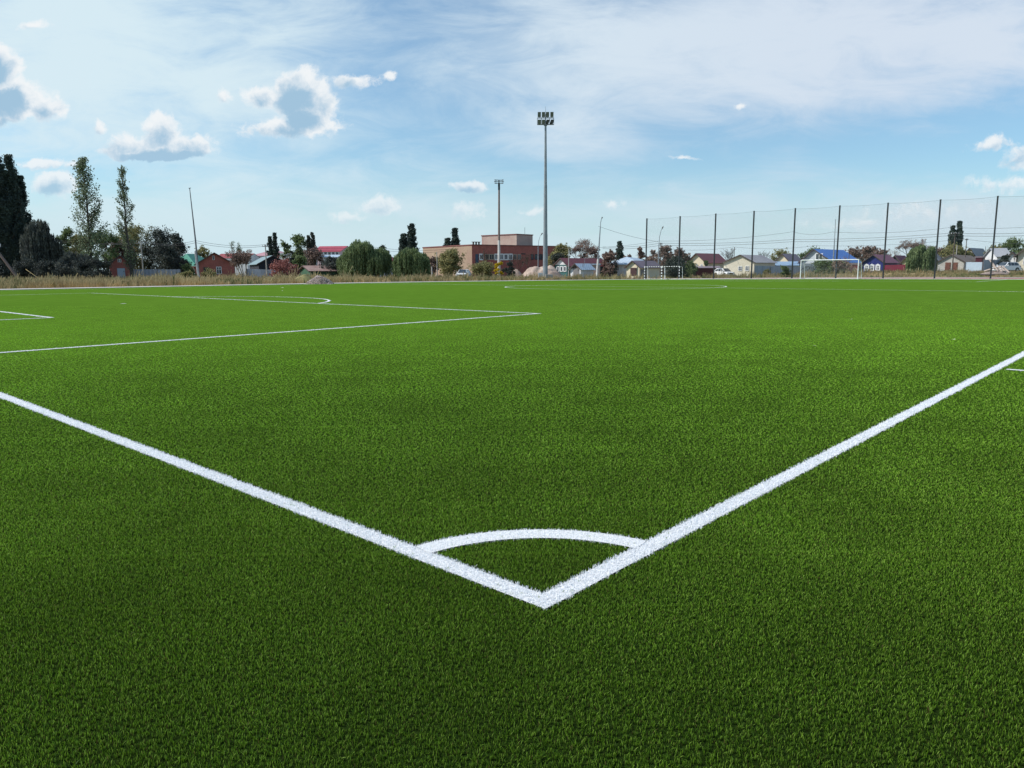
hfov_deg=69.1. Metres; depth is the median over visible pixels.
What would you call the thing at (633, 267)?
cream garage
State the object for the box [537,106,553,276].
floodlight mast
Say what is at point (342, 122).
sky
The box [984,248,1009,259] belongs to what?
grey roof shed
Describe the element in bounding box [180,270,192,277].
shrub
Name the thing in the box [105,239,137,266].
leafy tree
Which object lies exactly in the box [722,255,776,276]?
long cream house
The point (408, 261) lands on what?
willow tree
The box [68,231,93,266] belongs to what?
leafy tree
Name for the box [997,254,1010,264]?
leafy tree
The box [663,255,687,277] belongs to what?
leafy tree
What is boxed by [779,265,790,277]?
shrub
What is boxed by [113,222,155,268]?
leafy tree
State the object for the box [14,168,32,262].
poplar tree
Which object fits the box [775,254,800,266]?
mauve roof house
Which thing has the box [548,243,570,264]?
leafy tree
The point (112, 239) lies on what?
leafy tree
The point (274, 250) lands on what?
poplar tree
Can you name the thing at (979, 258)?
maroon box shed
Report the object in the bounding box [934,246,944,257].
leafy tree
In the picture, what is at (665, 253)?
leafy tree
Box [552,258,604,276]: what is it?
teal wooden house
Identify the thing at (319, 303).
penalty area line
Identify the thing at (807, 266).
mural wall
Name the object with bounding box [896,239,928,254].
bare tree
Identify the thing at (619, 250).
poplar tree
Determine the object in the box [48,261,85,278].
shrub
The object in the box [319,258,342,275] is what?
shrub
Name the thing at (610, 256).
leafy tree
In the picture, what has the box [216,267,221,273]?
window
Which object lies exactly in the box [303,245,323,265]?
leafy tree
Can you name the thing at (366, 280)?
green weeds
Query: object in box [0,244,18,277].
slanting lamp pole
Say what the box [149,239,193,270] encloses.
leafy tree
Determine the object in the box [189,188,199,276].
leaning pole
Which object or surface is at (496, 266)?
shrub
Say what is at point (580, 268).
garage
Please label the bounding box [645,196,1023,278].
ball stop fence
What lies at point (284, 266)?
shrub
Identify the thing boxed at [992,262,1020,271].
parked car
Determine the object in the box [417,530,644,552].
corner arc
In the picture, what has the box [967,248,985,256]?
house
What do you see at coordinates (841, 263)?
shrub
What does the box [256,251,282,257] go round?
pale pink house
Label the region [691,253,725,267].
cream house
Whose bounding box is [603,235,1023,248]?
power line
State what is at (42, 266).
shrub
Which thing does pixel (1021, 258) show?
corner house
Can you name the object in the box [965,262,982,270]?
metal fence
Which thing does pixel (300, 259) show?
leafy tree
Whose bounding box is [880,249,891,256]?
leafy tree
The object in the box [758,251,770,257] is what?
bare tree
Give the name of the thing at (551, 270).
sand pile
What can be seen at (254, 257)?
long white building
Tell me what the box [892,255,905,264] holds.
plum roof house
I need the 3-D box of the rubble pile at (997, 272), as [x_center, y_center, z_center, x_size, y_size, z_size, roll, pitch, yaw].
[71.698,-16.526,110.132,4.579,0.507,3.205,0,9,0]
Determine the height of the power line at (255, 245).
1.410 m
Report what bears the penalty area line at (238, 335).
on the artificial turf
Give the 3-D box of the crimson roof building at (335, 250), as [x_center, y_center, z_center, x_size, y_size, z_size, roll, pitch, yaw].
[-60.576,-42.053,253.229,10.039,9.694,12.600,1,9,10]
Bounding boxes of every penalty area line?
[4,313,540,352]
[101,293,518,312]
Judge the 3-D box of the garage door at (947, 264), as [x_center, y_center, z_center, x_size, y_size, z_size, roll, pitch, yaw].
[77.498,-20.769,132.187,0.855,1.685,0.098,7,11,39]
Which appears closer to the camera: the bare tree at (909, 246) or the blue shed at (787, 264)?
the blue shed at (787, 264)
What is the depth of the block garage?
132.13 m
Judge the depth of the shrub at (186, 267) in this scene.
106.26 m
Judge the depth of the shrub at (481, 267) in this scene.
125.83 m
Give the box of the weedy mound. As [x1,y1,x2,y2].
[296,274,310,282]
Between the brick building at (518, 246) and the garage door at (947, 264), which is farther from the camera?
the brick building at (518, 246)
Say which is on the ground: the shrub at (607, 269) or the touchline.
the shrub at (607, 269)
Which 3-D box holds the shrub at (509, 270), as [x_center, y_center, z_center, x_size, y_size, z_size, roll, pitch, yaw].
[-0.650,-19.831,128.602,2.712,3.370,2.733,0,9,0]
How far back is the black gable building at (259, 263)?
133.14 m
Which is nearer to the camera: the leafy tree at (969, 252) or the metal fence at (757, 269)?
the metal fence at (757, 269)
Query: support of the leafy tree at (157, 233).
on the ground
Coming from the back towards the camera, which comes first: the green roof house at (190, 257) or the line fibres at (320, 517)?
the green roof house at (190, 257)
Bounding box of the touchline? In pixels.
[541,353,1023,600]
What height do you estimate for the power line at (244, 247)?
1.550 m
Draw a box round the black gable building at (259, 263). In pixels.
[248,255,283,269]
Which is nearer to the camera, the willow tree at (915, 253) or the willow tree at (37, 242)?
the willow tree at (37, 242)
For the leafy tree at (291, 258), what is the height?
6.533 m
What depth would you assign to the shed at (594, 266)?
135.57 m
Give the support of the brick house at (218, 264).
on the ground
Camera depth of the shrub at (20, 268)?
100.25 m
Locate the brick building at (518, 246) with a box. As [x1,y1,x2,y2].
[422,234,554,275]
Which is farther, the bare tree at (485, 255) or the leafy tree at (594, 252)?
the leafy tree at (594, 252)
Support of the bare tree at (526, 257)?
on the ground
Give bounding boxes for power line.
[54,239,444,250]
[63,242,445,252]
[600,227,1021,247]
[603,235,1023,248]
[632,233,1016,246]
[663,239,1015,249]
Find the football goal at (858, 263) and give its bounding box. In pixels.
[800,259,861,278]
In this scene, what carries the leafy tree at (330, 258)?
on the ground
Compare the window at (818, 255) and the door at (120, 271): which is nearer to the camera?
the door at (120, 271)
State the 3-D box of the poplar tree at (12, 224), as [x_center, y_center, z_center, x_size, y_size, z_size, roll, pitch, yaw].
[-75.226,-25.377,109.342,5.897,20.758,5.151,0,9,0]
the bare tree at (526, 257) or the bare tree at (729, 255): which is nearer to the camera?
the bare tree at (526, 257)
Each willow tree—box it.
[19,218,64,269]
[55,250,89,276]
[336,239,391,277]
[391,247,430,276]
[905,244,937,271]
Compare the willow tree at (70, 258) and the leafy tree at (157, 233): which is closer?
the willow tree at (70, 258)
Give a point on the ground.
(1016, 275)
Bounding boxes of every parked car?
[456,269,470,276]
[714,268,734,274]
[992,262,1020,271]
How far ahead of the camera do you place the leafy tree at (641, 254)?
186.83 m
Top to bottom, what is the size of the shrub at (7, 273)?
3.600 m
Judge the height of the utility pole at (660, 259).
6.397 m
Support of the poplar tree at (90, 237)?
on the ground
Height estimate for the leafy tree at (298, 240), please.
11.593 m
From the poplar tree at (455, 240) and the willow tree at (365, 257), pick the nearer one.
the willow tree at (365, 257)
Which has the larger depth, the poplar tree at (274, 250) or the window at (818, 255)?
the poplar tree at (274, 250)
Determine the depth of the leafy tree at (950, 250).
166.51 m
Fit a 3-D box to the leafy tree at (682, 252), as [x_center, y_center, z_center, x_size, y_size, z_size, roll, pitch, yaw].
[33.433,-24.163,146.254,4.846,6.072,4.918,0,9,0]
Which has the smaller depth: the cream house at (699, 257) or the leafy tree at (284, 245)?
the cream house at (699, 257)
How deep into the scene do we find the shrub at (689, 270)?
142.48 m
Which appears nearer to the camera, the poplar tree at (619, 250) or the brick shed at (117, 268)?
the brick shed at (117, 268)
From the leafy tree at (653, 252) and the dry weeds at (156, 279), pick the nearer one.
the dry weeds at (156, 279)
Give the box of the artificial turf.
[0,279,1023,767]
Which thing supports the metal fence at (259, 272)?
on the ground
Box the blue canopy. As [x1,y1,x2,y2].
[322,255,341,259]
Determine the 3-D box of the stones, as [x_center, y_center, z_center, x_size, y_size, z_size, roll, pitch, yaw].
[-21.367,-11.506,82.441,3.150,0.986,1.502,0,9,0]
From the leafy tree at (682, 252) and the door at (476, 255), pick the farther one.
the door at (476, 255)
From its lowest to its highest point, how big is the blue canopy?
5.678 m
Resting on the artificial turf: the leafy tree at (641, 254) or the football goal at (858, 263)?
the football goal at (858, 263)
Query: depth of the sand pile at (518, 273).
134.14 m
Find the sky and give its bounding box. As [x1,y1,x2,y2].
[0,0,1023,269]
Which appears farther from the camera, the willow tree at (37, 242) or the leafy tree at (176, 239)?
the leafy tree at (176, 239)
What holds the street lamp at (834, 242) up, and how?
on the ground
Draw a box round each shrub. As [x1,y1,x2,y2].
[0,260,14,279]
[11,256,37,278]
[29,258,60,278]
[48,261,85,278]
[74,256,98,277]
[84,257,112,278]
[176,263,196,275]
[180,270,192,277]
[200,267,216,276]
[269,254,301,276]
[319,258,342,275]
[466,260,494,277]
[493,261,503,274]
[501,260,515,276]
[601,263,613,278]
[684,260,698,276]
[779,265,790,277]
[810,257,837,273]
[824,257,860,272]
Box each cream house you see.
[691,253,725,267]
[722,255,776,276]
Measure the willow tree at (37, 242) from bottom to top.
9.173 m
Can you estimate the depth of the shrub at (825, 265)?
128.75 m
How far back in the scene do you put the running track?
99.15 m
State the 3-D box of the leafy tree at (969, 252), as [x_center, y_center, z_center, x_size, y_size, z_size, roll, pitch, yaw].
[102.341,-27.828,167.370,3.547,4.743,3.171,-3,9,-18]
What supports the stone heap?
on the ground
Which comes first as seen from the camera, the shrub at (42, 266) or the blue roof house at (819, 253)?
the shrub at (42, 266)
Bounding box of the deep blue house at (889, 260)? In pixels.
[862,254,898,271]
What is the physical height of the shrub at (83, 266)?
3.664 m
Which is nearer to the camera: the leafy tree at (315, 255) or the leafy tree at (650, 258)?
the leafy tree at (315, 255)
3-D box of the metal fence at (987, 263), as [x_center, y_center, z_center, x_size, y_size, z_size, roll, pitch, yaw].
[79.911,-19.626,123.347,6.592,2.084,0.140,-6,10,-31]
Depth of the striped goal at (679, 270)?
115.95 m
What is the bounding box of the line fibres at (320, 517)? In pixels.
[0,291,1023,610]
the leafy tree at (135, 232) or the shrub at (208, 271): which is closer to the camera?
the shrub at (208, 271)
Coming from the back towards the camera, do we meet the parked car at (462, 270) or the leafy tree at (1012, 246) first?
the leafy tree at (1012, 246)
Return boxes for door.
[117,268,124,276]
[475,254,478,263]
[573,269,578,274]
[630,268,636,275]
[945,262,950,269]
[953,262,957,269]
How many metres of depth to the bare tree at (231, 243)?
110.22 m
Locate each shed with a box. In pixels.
[109,255,134,277]
[298,266,340,276]
[591,264,600,276]
[775,261,799,266]
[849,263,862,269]
[975,256,985,269]
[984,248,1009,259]
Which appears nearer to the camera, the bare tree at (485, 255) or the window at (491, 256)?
the bare tree at (485, 255)
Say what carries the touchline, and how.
on the artificial turf
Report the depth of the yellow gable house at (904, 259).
157.44 m
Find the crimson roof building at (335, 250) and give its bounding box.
[317,246,347,265]
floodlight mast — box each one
[494,180,503,274]
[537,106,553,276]
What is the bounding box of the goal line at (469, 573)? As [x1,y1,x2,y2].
[0,394,558,608]
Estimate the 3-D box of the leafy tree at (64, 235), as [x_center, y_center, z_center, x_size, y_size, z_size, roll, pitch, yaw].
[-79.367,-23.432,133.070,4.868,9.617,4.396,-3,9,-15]
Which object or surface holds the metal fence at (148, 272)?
on the ground
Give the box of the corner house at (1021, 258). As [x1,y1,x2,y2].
[1013,249,1023,270]
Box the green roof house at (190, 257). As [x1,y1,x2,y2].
[181,254,203,273]
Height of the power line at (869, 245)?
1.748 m
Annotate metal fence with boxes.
[133,269,180,276]
[247,269,282,277]
[754,266,799,275]
[884,265,904,271]
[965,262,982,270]
[983,259,1000,270]
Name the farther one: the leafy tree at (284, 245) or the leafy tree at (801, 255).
the leafy tree at (284, 245)
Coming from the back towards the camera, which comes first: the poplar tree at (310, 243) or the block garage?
the poplar tree at (310, 243)
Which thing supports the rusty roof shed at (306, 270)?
on the ground
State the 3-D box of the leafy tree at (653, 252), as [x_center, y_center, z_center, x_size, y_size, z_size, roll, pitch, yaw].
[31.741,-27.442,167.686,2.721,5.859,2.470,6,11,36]
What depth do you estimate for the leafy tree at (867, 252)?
175.33 m
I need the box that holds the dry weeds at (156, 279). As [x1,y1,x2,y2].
[0,264,1023,288]
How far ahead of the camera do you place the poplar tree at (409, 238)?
161.74 m
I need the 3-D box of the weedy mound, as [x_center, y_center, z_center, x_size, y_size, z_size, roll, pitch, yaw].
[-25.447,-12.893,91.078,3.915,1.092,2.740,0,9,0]
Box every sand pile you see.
[514,269,520,275]
[522,265,563,277]
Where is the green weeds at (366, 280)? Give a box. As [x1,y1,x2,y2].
[0,265,1023,288]
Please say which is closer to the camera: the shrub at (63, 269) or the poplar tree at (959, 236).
the shrub at (63, 269)
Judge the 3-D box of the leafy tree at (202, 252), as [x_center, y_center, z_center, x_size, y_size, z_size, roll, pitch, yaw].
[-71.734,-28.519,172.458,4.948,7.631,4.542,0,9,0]
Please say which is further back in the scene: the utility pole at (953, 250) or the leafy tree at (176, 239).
the leafy tree at (176, 239)
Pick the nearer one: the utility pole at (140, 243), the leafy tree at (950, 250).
the utility pole at (140, 243)
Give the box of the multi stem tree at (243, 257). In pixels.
[225,249,251,276]
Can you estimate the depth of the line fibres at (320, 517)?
4.45 m
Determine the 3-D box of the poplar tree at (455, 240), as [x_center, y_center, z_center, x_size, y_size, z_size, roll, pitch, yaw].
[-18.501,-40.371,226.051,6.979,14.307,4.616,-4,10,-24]
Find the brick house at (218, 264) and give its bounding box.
[194,252,234,276]
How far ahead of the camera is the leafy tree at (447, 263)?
135.17 m
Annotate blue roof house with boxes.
[611,256,643,276]
[797,249,860,263]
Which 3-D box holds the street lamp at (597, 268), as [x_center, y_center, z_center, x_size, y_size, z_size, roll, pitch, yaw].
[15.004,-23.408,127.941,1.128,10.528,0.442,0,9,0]
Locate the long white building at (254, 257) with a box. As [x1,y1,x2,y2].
[220,253,259,274]
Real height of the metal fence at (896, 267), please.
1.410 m
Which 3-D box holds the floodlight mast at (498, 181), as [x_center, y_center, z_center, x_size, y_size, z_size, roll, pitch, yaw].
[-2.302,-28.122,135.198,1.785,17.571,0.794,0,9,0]
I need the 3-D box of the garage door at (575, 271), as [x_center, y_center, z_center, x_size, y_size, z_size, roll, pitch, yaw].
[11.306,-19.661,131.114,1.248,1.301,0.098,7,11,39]
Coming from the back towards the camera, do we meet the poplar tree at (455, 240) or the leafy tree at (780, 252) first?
the poplar tree at (455, 240)
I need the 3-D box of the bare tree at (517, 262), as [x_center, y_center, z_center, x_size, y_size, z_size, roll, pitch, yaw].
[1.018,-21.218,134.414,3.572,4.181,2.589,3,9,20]
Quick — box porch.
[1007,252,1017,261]
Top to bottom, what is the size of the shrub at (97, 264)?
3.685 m
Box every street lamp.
[596,217,602,277]
[833,219,835,261]
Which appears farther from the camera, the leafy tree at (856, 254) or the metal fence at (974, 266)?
the leafy tree at (856, 254)
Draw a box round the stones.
[306,276,333,283]
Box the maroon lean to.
[692,266,720,275]
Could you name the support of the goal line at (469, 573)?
on the artificial turf
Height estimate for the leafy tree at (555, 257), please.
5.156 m
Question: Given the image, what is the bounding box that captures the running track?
[718,278,1023,278]
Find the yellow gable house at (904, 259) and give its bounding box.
[900,254,942,271]
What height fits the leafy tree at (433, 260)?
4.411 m
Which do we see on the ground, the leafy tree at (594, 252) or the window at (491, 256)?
the leafy tree at (594, 252)
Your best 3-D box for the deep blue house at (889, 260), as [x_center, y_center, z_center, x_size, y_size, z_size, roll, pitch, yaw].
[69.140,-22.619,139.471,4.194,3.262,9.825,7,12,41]
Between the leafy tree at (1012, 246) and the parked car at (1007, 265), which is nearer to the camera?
the parked car at (1007, 265)
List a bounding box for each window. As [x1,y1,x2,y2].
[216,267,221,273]
[489,254,493,259]
[815,253,822,259]
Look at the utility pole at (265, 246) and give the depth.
118.26 m
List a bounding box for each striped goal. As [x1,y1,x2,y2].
[644,266,664,278]
[661,266,682,278]
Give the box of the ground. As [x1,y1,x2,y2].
[13,272,1023,289]
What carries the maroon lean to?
on the ground
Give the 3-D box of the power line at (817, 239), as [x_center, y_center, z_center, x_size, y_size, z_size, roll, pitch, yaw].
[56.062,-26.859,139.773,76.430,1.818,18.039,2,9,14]
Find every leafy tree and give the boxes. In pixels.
[55,226,76,254]
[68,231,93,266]
[93,226,121,271]
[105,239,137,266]
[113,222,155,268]
[133,225,185,268]
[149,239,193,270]
[168,232,191,272]
[191,245,211,257]
[280,239,291,261]
[288,233,306,265]
[288,251,294,264]
[292,253,308,274]
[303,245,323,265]
[320,255,337,265]
[428,256,439,276]
[435,246,464,275]
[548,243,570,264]
[548,252,564,265]
[578,245,599,257]
[601,249,618,274]
[635,246,644,259]
[644,256,659,275]
[648,249,655,256]
[654,246,675,274]
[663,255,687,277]
[674,247,693,276]
[771,247,790,260]
[796,244,824,258]
[845,246,862,260]
[858,244,880,268]
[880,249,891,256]
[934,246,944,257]
[938,239,970,257]
[963,250,973,255]
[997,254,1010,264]
[998,237,1023,252]
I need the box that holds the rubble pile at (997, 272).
[981,271,1008,273]
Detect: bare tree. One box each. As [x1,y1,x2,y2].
[229,241,242,276]
[480,249,488,260]
[508,256,526,270]
[524,252,533,267]
[569,238,595,257]
[721,248,733,259]
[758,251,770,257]
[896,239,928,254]
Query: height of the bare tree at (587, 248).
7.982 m
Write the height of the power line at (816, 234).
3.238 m
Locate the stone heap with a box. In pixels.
[308,275,330,283]
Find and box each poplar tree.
[0,154,26,267]
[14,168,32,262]
[68,155,109,270]
[112,165,137,278]
[266,232,279,257]
[306,232,315,264]
[398,223,419,252]
[442,228,460,245]
[615,241,624,259]
[946,220,963,247]
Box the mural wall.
[801,263,814,273]
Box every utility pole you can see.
[134,242,147,274]
[262,245,268,275]
[659,243,662,277]
[951,232,956,269]
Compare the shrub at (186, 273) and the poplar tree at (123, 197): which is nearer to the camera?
the shrub at (186, 273)
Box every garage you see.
[568,263,595,276]
[624,260,660,278]
[937,254,975,271]
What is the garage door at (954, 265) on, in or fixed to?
in the block garage
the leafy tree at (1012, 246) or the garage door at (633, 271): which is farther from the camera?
the leafy tree at (1012, 246)
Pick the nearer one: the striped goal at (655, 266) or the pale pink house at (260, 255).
the striped goal at (655, 266)
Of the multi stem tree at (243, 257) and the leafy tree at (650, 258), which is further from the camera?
the leafy tree at (650, 258)
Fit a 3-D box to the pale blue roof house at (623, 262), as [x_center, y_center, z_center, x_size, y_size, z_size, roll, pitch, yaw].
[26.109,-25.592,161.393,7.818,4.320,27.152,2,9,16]

